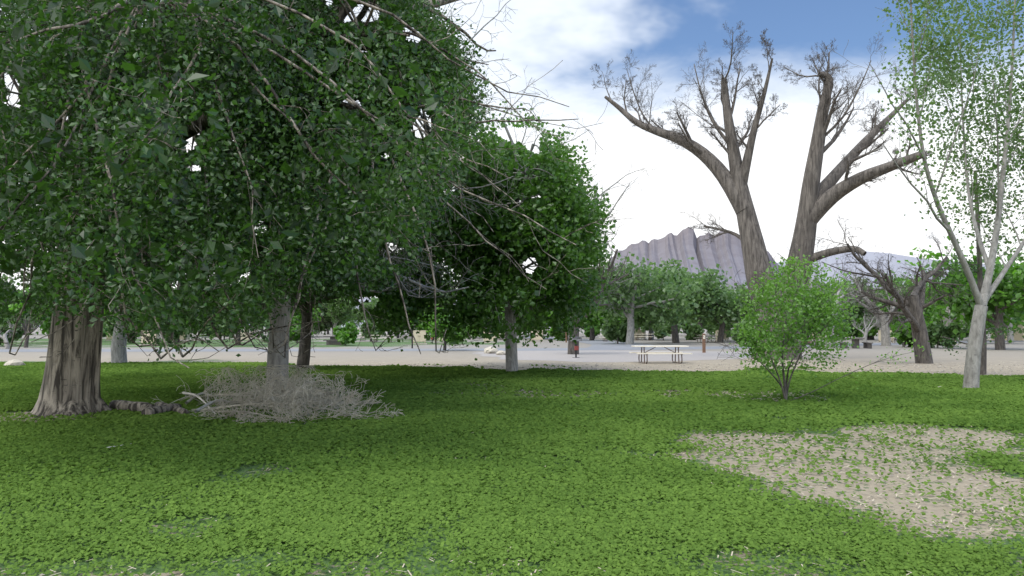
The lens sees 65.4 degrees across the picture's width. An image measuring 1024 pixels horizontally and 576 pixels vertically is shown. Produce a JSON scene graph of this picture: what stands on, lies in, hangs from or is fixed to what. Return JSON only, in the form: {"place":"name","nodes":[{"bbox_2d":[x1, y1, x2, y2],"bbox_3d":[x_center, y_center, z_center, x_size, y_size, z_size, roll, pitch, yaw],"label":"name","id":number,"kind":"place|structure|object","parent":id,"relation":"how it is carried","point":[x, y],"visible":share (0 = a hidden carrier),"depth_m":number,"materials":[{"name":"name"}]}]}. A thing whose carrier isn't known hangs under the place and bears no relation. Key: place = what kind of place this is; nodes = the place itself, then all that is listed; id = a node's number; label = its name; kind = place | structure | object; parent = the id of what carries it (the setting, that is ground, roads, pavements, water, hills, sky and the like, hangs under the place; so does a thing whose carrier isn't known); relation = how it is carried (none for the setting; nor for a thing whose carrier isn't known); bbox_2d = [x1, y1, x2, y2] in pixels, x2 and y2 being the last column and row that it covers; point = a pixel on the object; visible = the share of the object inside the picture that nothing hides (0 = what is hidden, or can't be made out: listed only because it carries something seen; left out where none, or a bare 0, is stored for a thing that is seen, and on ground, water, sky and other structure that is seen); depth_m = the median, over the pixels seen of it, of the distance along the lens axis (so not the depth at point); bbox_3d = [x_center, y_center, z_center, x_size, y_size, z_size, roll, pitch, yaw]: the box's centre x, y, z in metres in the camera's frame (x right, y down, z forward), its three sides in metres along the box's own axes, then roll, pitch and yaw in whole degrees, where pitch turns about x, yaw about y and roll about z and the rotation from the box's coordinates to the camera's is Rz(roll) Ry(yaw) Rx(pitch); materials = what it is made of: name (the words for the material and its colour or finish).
{"place":"outdoors","nodes":[
{"label":"outdoors","id":0,"kind":"place"},
{"bbox_2d":[0,327,1023,575],"bbox_3d":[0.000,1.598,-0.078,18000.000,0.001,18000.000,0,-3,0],"label":"ground","id":1,"kind":"structure","parent":0,"point":[1010,357],"depth_m":9.64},
{"bbox_2d":[0,317,15,345],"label":"shrub","id":2,"kind":"object","parent":1,"relation":"on","point":[4,332],"visible":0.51,"depth_m":65.11,"materials":[{"name":"green plant"}]},
{"bbox_2d":[0,320,16,348],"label":"bare tree","id":3,"kind":"object","parent":1,"relation":"on","point":[5,339],"visible":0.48,"depth_m":58.20,"materials":[{"name":"white plant"}]},
{"bbox_2d":[4,359,25,365],"bbox_3d":[-19.613,3.038,31.414,0.676,0.468,0.664,-2,-4,37],"label":"stone","id":4,"kind":"object","parent":1,"relation":"on","point":[14,362],"visible":0.53,"depth_m":31.23,"materials":[{"name":"beige stone"}]},
{"bbox_2d":[1,274,33,322],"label":"tree","id":5,"kind":"object","parent":1,"relation":"on","point":[4,278],"visible":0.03,"depth_m":106.36,"materials":[{"name":"green plant"}]},
{"bbox_2d":[5,318,35,340],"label":"shrub","id":6,"kind":"object","parent":1,"relation":"on","point":[18,335],"visible":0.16,"depth_m":69.82,"materials":[{"name":"green plant"}]},
{"bbox_2d":[13,310,43,347],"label":"tree","id":7,"kind":"object","parent":1,"relation":"on","point":[26,341],"visible":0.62,"depth_m":61.84,"materials":[{"name":"grey plant"}]},
{"bbox_2d":[2,186,180,362],"bbox_3d":[-16.840,-1.205,33.416,8.925,9.036,8.489,0,-3,0],"label":"tree","id":8,"kind":"object","parent":1,"relation":"on","point":[119,354],"depth_m":33.44,"materials":[{"name":"green plant"}]},
{"bbox_2d":[103,294,118,335],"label":"tree","id":9,"kind":"object","parent":1,"relation":"on","point":[105,332],"visible":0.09,"depth_m":89.91,"materials":[{"name":"green plant"}]},
{"bbox_2d":[103,316,141,342],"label":"shrub","id":10,"kind":"object","parent":1,"relation":"on","point":[108,327],"visible":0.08,"depth_m":75.92,"materials":[{"name":"green plant"}]},
{"bbox_2d":[139,331,158,344],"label":"bear box","id":11,"kind":"object","parent":1,"relation":"on","point":[142,337],"visible":0.26,"depth_m":69.44,"materials":[{"name":"metal"}]},
{"bbox_2d":[109,400,189,414],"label":"wood logs","id":12,"kind":"object","parent":1,"relation":"on","point":[145,408],"visible":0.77,"depth_m":14.65,"materials":[{"name":"brown wood"}]},
{"bbox_2d":[160,319,184,342],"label":"shrub","id":13,"kind":"object","parent":1,"relation":"on","point":[176,336],"depth_m":80.51,"materials":[{"name":"green plant"}]},
{"bbox_2d":[180,332,190,341],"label":"bear box","id":14,"kind":"object","parent":1,"relation":"on","point":[182,337],"visible":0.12,"depth_m":87.44,"materials":[{"name":"metal"}]},
{"bbox_2d":[199,326,213,339],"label":"shrub","id":15,"kind":"object","parent":1,"relation":"on","point":[209,333],"visible":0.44,"depth_m":100.83,"materials":[{"name":"green plant"}]},
{"bbox_2d":[209,328,229,339],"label":"shrub","id":16,"kind":"object","parent":1,"relation":"on","point":[214,335],"depth_m":98.96,"materials":[{"name":"green plant"}]},
{"bbox_2d":[241,330,250,341],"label":"bear box","id":17,"kind":"object","parent":1,"relation":"on","point":[244,337],"visible":0.35,"depth_m":85.34,"materials":[{"name":"metal"}]},
{"bbox_2d":[290,306,320,329],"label":"tree","id":18,"kind":"object","parent":1,"relation":"on","point":[299,315],"visible":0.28,"depth_m":119.40,"materials":[{"name":"green plant"}]},
{"bbox_2d":[0,0,613,417],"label":"tree","id":19,"kind":"object","parent":1,"relation":"on","point":[37,116],"depth_m":9.88,"materials":[{"name":"green plant"}]},
{"bbox_2d":[219,221,405,367],"bbox_3d":[-7.236,-0.238,29.125,7.492,6.684,7.283,0,-3,0],"label":"tree","id":20,"kind":"object","parent":1,"relation":"on","point":[303,359],"depth_m":29.10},
{"bbox_2d":[312,303,329,335],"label":"tree","id":21,"kind":"object","parent":1,"relation":"on","point":[325,328],"visible":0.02,"depth_m":131.39,"materials":[{"name":"green plant"}]},
{"bbox_2d":[313,300,350,335],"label":"tree","id":22,"kind":"object","parent":1,"relation":"on","point":[325,314],"depth_m":130.25,"materials":[{"name":"green plant"}]},
{"bbox_2d":[323,336,341,344],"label":"picnic table","id":23,"kind":"object","parent":1,"relation":"on","point":[332,340],"visible":0.57,"depth_m":71.64,"materials":[{"name":"concrete"}]},
{"bbox_2d":[138,0,539,392],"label":"forked tree","id":24,"kind":"object","parent":1,"relation":"on","point":[391,276],"depth_m":15.12,"materials":[{"name":"green plant"}]},
{"bbox_2d":[333,322,361,344],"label":"shrub","id":25,"kind":"object","parent":1,"relation":"on","point":[343,336],"depth_m":68.83,"materials":[{"name":"green plant"}]},
{"bbox_2d":[366,297,394,335],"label":"tree","id":26,"kind":"object","parent":1,"relation":"on","point":[374,303],"depth_m":138.97,"materials":[{"name":"green plant"}]},
{"bbox_2d":[387,317,408,337],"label":"tree","id":27,"kind":"object","parent":1,"relation":"on","point":[400,328],"depth_m":114.74,"materials":[{"name":"green plant"}]},
{"bbox_2d":[413,330,426,343],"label":"bear box","id":28,"kind":"object","parent":1,"relation":"on","point":[419,337],"visible":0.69,"depth_m":74.47,"materials":[{"name":"metal"}]},
{"bbox_2d":[425,273,457,309],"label":"tree","id":29,"kind":"object","parent":1,"relation":"on","point":[444,297],"depth_m":116.66,"materials":[{"name":"green plant"}]},
{"bbox_2d":[323,68,657,370],"bbox_3d":[-0.352,-2.136,28.761,12.256,10.399,13.414,0,-3,0],"label":"tree","id":30,"kind":"object","parent":1,"relation":"on","point":[558,211],"depth_m":24.12,"materials":[{"name":"green plant"}]},
{"bbox_2d":[484,332,498,342],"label":"bear box","id":31,"kind":"object","parent":1,"relation":"on","point":[485,339],"visible":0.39,"depth_m":79.48,"materials":[{"name":"metal"}]},
{"bbox_2d":[496,351,505,354],"bbox_3d":[-0.601,3.764,45.852,0.641,0.341,0.551,0,-3,0],"label":"stone","id":32,"kind":"object","parent":1,"relation":"on","point":[500,353],"visible":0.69,"depth_m":45.62,"materials":[{"name":"beige stone"}]},
{"bbox_2d":[0,361,1023,575],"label":"lawn leaves","id":33,"kind":"object","parent":1,"relation":"on","point":[424,425],"visible":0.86,"depth_m":8.53,"materials":[{"name":"green plant"}]},
{"bbox_2d":[151,364,403,425],"bbox_3d":[-4.931,1.966,15.564,4.454,0.766,6.806,2,-3,-29],"label":"brush pile","id":34,"kind":"object","parent":33,"relation":"on","point":[280,394],"depth_m":14.43,"materials":[{"name":"grey wood"}]},
{"bbox_2d":[1,361,1023,575],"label":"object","id":35,"kind":"object","parent":1,"relation":"on","point":[742,472],"visible":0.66,"depth_m":8.66,"materials":[{"name":"beige"}]},
{"bbox_2d":[501,307,528,335],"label":"tree","id":36,"kind":"object","parent":1,"relation":"on","point":[503,314],"visible":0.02,"depth_m":108.43,"materials":[{"name":"green plant"}]},
{"bbox_2d":[10,363,1022,575],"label":"pebbles","id":37,"kind":"object","parent":1,"relation":"on","point":[596,365],"visible":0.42,"depth_m":12.31,"materials":[{"name":"grey stone"}]},
{"bbox_2d":[530,330,543,341],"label":"bear box","id":38,"kind":"object","parent":1,"relation":"on","point":[538,338],"visible":0.58,"depth_m":85.44,"materials":[{"name":"metal"}]},
{"bbox_2d":[524,309,567,338],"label":"tree","id":39,"kind":"object","parent":1,"relation":"on","point":[548,316],"depth_m":102.97,"materials":[{"name":"green plant"}]},
{"bbox_2d":[547,322,568,340],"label":"shrub","id":40,"kind":"object","parent":1,"relation":"on","point":[558,333],"depth_m":92.83,"materials":[{"name":"green plant"}]},
{"bbox_2d":[567,227,628,353],"bbox_3d":[3.825,-0.330,47.253,5.701,8.596,7.951,-1,-3,21],"label":"tree","id":41,"kind":"object","parent":1,"relation":"on","point":[571,345],"depth_m":46.63,"materials":[{"name":"green plant"}]},
{"bbox_2d":[616,317,642,328],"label":"tree","id":42,"kind":"object","parent":1,"relation":"on","point":[636,325],"depth_m":112.41,"materials":[{"name":"green plant"}]},
{"bbox_2d":[472,350,807,361],"bbox_3d":[7.242,3.833,45.702,19.877,0.001,19.242,0,-3,0],"label":"gravel pad","id":43,"kind":"object","parent":1,"relation":"on","point":[602,355],"visible":0.75,"depth_m":43.16,"materials":[{"name":"beige gravel"}]},
{"bbox_2d":[484,346,497,353],"bbox_3d":[-1.268,3.812,48.273,0.861,0.585,0.948,0,-3,0],"label":"stone","id":44,"kind":"object","parent":43,"relation":"on","point":[493,350],"visible":0.7,"depth_m":48.01,"materials":[{"name":"beige stone"}]},
{"bbox_2d":[570,336,583,357],"bbox_3d":[3.410,3.094,41.639,0.666,1.127,0.380,1,-3,-15],"label":"grill","id":45,"kind":"object","parent":43,"relation":"on","point":[576,347],"visible":0.82,"depth_m":41.53,"materials":[{"name":"black metal"}]},
{"bbox_2d":[702,334,705,352],"bbox_3d":[11.957,3.464,49.665,0.170,1.252,0.180,0,-3,0],"label":"brown post","id":46,"kind":"object","parent":43,"relation":"on","point":[703,345],"visible":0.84,"depth_m":49.59,"materials":[{"name":"brown wood"}]},
{"bbox_2d":[634,330,646,339],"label":"bear box","id":47,"kind":"object","parent":1,"relation":"on","point":[639,332],"visible":0.73,"depth_m":99.50,"materials":[{"name":"metal"}]},
{"bbox_2d":[634,334,654,339],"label":"picnic table","id":48,"kind":"object","parent":1,"relation":"on","point":[650,336],"visible":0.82,"depth_m":95.58,"materials":[{"name":"brown"}]},
{"bbox_2d":[629,346,691,363],"bbox_3d":[6.574,2.951,35.409,2.400,0.772,1.750,0,-3,-4],"label":"picnic table","id":49,"kind":"object","parent":1,"relation":"on","point":[646,353],"visible":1,"depth_m":35.12,"materials":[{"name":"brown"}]},
{"bbox_2d":[654,318,682,335],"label":"tree","id":50,"kind":"object","parent":1,"relation":"on","point":[679,326],"depth_m":149.09,"materials":[{"name":"green plant"}]},
{"bbox_2d":[682,324,703,339],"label":"shrub","id":51,"kind":"object","parent":1,"relation":"on","point":[698,331],"depth_m":97.16,"materials":[{"name":"green plant"}]},
{"bbox_2d":[677,270,731,330],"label":"tree","id":52,"kind":"object","parent":1,"relation":"on","point":[702,323],"depth_m":129.51,"materials":[{"name":"green plant"}]},
{"bbox_2d":[714,330,728,340],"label":"bear box","id":53,"kind":"object","parent":1,"relation":"on","point":[725,335],"visible":0.38,"depth_m":89.61,"materials":[{"name":"metal"}]},
{"bbox_2d":[696,283,753,338],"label":"tree","id":54,"kind":"object","parent":1,"relation":"on","point":[728,332],"visible":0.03,"depth_m":88.14,"materials":[{"name":"green plant"}]},
{"bbox_2d":[730,318,752,343],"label":"shrub","id":55,"kind":"object","parent":1,"relation":"on","point":[733,334],"visible":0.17,"depth_m":65.82,"materials":[{"name":"green plant"}]},
{"bbox_2d":[591,21,930,359],"bbox_3d":[12.638,-4.868,40.598,17.271,17.128,7.439,0,-3,5],"label":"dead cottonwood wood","id":56,"kind":"object","parent":1,"relation":"on","point":[818,200],"visible":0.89,"depth_m":39.99,"materials":[{"name":"wood"}]},
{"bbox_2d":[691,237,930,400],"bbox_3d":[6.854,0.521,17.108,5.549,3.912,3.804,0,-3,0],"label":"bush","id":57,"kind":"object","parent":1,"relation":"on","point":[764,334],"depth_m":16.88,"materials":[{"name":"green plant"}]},
{"bbox_2d":[805,272,856,347],"bbox_3d":[25.064,1.383,63.848,5.022,6.864,4.836,-1,-3,18],"label":"bare tree","id":58,"kind":"object","parent":1,"relation":"on","point":[838,292],"visible":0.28,"depth_m":62.85,"materials":[{"name":"grey plant"}]},
{"bbox_2d":[840,338,872,348],"bbox_3d":[25.798,4.137,59.869,2.020,0.785,2.100,0,-3,10],"label":"picnic table","id":59,"kind":"object","parent":1,"relation":"on","point":[868,345],"visible":0.73,"depth_m":59.43,"materials":[{"name":"concrete"}]},
{"bbox_2d":[852,310,880,341],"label":"bare tree","id":60,"kind":"object","parent":1,"relation":"on","point":[867,329],"visible":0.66,"depth_m":85.03,"materials":[{"name":"grey plant"}]},
{"bbox_2d":[837,270,904,345],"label":"bare tree","id":61,"kind":"object","parent":1,"relation":"on","point":[885,339],"visible":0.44,"depth_m":68.02,"materials":[{"name":"white plant"}]},
{"bbox_2d":[804,215,972,363],"bbox_3d":[16.854,0.019,36.247,7.600,6.888,5.565,3,-4,-43],"label":"bare tree","id":62,"kind":"object","parent":1,"relation":"on","point":[912,306],"visible":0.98,"depth_m":35.24,"materials":[{"name":"brown plant"}]},
{"bbox_2d":[890,321,936,346],"bbox_3d":[31.492,3.733,63.210,3.278,2.320,4.024,0,-3,0],"label":"shrub","id":63,"kind":"object","parent":1,"relation":"on","point":[901,337],"depth_m":62.72,"materials":[{"name":"green plant"}]},
{"bbox_2d":[831,0,1023,387],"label":"tree","id":64,"kind":"object","parent":1,"relation":"on","point":[947,49],"depth_m":20.43,"materials":[{"name":"green plant"}]},
{"bbox_2d":[924,311,937,323],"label":"tree","id":65,"kind":"object","parent":1,"relation":"on","point":[929,318],"visible":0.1,"depth_m":103.60,"materials":[{"name":"green plant"}]},
{"bbox_2d":[926,322,963,347],"bbox_3d":[32.456,3.694,60.507,3.282,2.307,2.052,-1,-3,23],"label":"shrub","id":66,"kind":"object","parent":1,"relation":"on","point":[933,327],"depth_m":59.96,"materials":[{"name":"green plant"}]},
{"bbox_2d":[938,288,964,346],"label":"tree","id":67,"kind":"object","parent":1,"relation":"on","point":[950,320],"visible":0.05,"depth_m":63.74,"materials":[{"name":"white plant"}]},
{"bbox_2d":[923,170,1019,374],"bbox_3d":[15.614,-0.527,27.341,3.167,7.033,2.142,-2,-3,28],"label":"slim tree","id":68,"kind":"object","parent":1,"relation":"on","point":[967,290],"depth_m":26.97,"materials":[{"name":"green plant"}]},
{"bbox_2d":[961,322,986,336],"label":"shrub","id":69,"kind":"object","parent":1,"relation":"on","point":[964,329],"visible":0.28,"depth_m":89.27,"materials":[{"name":"green plant"}]},
{"bbox_2d":[991,320,1023,340],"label":"restroom building","id":70,"kind":"structure","parent":1,"relation":"on","point":[1018,337],"depth_m":92.57,"materials":[{"name":"brown"}]},
{"bbox_2d":[0,336,1023,351],"bbox_3d":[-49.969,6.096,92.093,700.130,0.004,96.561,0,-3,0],"label":"road","id":71,"kind":"structure","parent":0,"point":[471,349],"depth_m":56.44,"materials":[{"name":"grey asphalt"}]},
{"bbox_2d":[7,286,51,334],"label":"tree","id":72,"kind":"object","parent":71,"relation":"on","point":[45,326],"depth_m":78.07,"materials":[{"name":"green plant"}]},
{"bbox_2d":[138,283,207,341],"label":"tree","id":73,"kind":"object","parent":71,"relation":"on","point":[186,315],"depth_m":84.65,"materials":[{"name":"green plant"}]},
{"bbox_2d":[198,297,270,344],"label":"tree","id":74,"kind":"object","parent":71,"relation":"on","point":[223,304],"depth_m":69.42,"materials":[{"name":"green plant"}]},
{"bbox_2d":[289,324,315,342],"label":"shrub","id":75,"kind":"object","parent":71,"relation":"on","point":[296,336],"depth_m":80.26,"materials":[{"name":"green plant"}]},
{"bbox_2d":[326,298,357,335],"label":"tree","id":76,"kind":"object","parent":71,"relation":"on","point":[343,314],"depth_m":99.39,"materials":[{"name":"green plant"}]},
{"bbox_2d":[349,301,373,338],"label":"tree","id":77,"kind":"object","parent":71,"relation":"on","point":[370,307],"depth_m":109.16,"materials":[{"name":"green plant"}]},
{"bbox_2d":[359,320,383,341],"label":"shrub","id":78,"kind":"object","parent":71,"relation":"on","point":[366,334],"depth_m":86.95,"materials":[{"name":"green plant"}]},
{"bbox_2d":[410,308,441,339],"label":"tree","id":79,"kind":"object","parent":71,"relation":"on","point":[423,326],"depth_m":93.67,"materials":[{"name":"green plant"}]},
{"bbox_2d":[426,304,473,350],"bbox_3d":[-4.303,2.519,54.192,4.015,3.571,2.867,2,-4,-39],"label":"tree","id":80,"kind":"object","parent":71,"relation":"on","point":[440,335],"depth_m":53.64,"materials":[{"name":"green plant"}]},
{"bbox_2d":[583,326,600,338],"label":"shrub","id":81,"kind":"object","parent":71,"relation":"on","point":[587,333],"depth_m":109.26,"materials":[{"name":"green plant"}]},
{"bbox_2d":[583,293,623,339],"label":"tree","id":82,"kind":"object","parent":71,"relation":"on","point":[596,322],"depth_m":93.33,"materials":[{"name":"green plant"}]},
{"bbox_2d":[601,321,634,343],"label":"shrub","id":83,"kind":"object","parent":71,"relation":"on","point":[611,332],"depth_m":75.37,"materials":[{"name":"green plant"}]},
{"bbox_2d":[623,291,669,339],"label":"tree","id":84,"kind":"object","parent":71,"relation":"on","point":[640,320],"depth_m":97.80,"materials":[{"name":"green plant"}]},
{"bbox_2d":[584,252,709,343],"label":"tree","id":85,"kind":"object","parent":71,"relation":"on","point":[665,291],"depth_m":72.95,"materials":[{"name":"green plant"}]},
{"bbox_2d":[653,320,670,340],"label":"shrub","id":86,"kind":"object","parent":71,"relation":"on","point":[658,334],"depth_m":93.86,"materials":[{"name":"green plant"}]},
{"bbox_2d":[634,257,710,342],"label":"tree","id":87,"kind":"object","parent":71,"relation":"on","point":[673,270],"depth_m":79.61,"materials":[{"name":"green plant"}]},
{"bbox_2d":[667,264,729,338],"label":"tree","id":88,"kind":"object","parent":71,"relation":"on","point":[694,279],"depth_m":105.44,"materials":[{"name":"green plant"}]},
{"bbox_2d":[677,263,753,342],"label":"tree","id":89,"kind":"object","parent":71,"relation":"on","point":[719,297],"depth_m":81.02,"materials":[{"name":"green plant"}]},
{"bbox_2d":[801,275,862,344],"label":"tree","id":90,"kind":"object","parent":71,"relation":"on","point":[852,304],"depth_m":71.33,"materials":[{"name":"green plant"}]},
{"bbox_2d":[838,313,862,338],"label":"bush","id":91,"kind":"object","parent":71,"relation":"on","point":[855,334],"depth_m":109.27,"materials":[{"name":"green plant"}]},
{"bbox_2d":[828,270,904,339],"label":"tree","id":92,"kind":"object","parent":71,"relation":"on","point":[859,313],"depth_m":98.07,"materials":[{"name":"green plant"}]},
{"bbox_2d":[854,315,880,339],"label":"shrub","id":93,"kind":"object","parent":71,"relation":"on","point":[873,331],"depth_m":96.57,"materials":[{"name":"green plant"}]},
{"bbox_2d":[877,330,895,342],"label":"bear box","id":94,"kind":"object","parent":71,"relation":"on","point":[879,336],"visible":0.44,"depth_m":81.68,"materials":[{"name":"metal"}]},
{"bbox_2d":[871,271,940,326],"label":"tree","id":95,"kind":"object","parent":71,"relation":"on","point":[926,310],"depth_m":84.35,"materials":[{"name":"green plant"}]},
{"bbox_2d":[931,308,962,339],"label":"tree","id":96,"kind":"object","parent":71,"relation":"on","point":[934,317],"depth_m":99.83,"materials":[{"name":"green plant"}]},
{"bbox_2d":[897,231,1023,349],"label":"tree","id":97,"kind":"object","parent":71,"relation":"on","point":[1004,293],"depth_m":56.27,"materials":[{"name":"green plant"}]},
{"bbox_2d":[960,276,1023,343],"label":"tree","id":98,"kind":"object","parent":71,"relation":"on","point":[1015,319],"depth_m":74.86,"materials":[{"name":"green plant"}]},
{"bbox_2d":[962,252,1023,338],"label":"tree","id":99,"kind":"object","parent":71,"relation":"on","point":[1020,331],"depth_m":88.73,"materials":[{"name":"green plant"}]},
{"bbox_2d":[0,0,1023,297],"label":"sky","id":100,"kind":"structure","parent":0,"point":[666,34],"materials":[{"name":"white"}]},
{"bbox_2d":[249,251,1013,326],"bbox_3d":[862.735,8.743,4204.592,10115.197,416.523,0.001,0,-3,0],"label":"mountains","id":101,"kind":"structure","parent":0,"point":[870,256],"depth_m":4210.83,"materials":[{"name":"grey stone"}]},
{"bbox_2d":[604,227,781,289],"bbox_3d":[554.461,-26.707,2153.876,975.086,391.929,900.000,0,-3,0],"label":"mountains","id":102,"kind":"structure","parent":0,"point":[724,251],"depth_m":2345.53,"materials":[{"name":"grey stone"}]}
]}

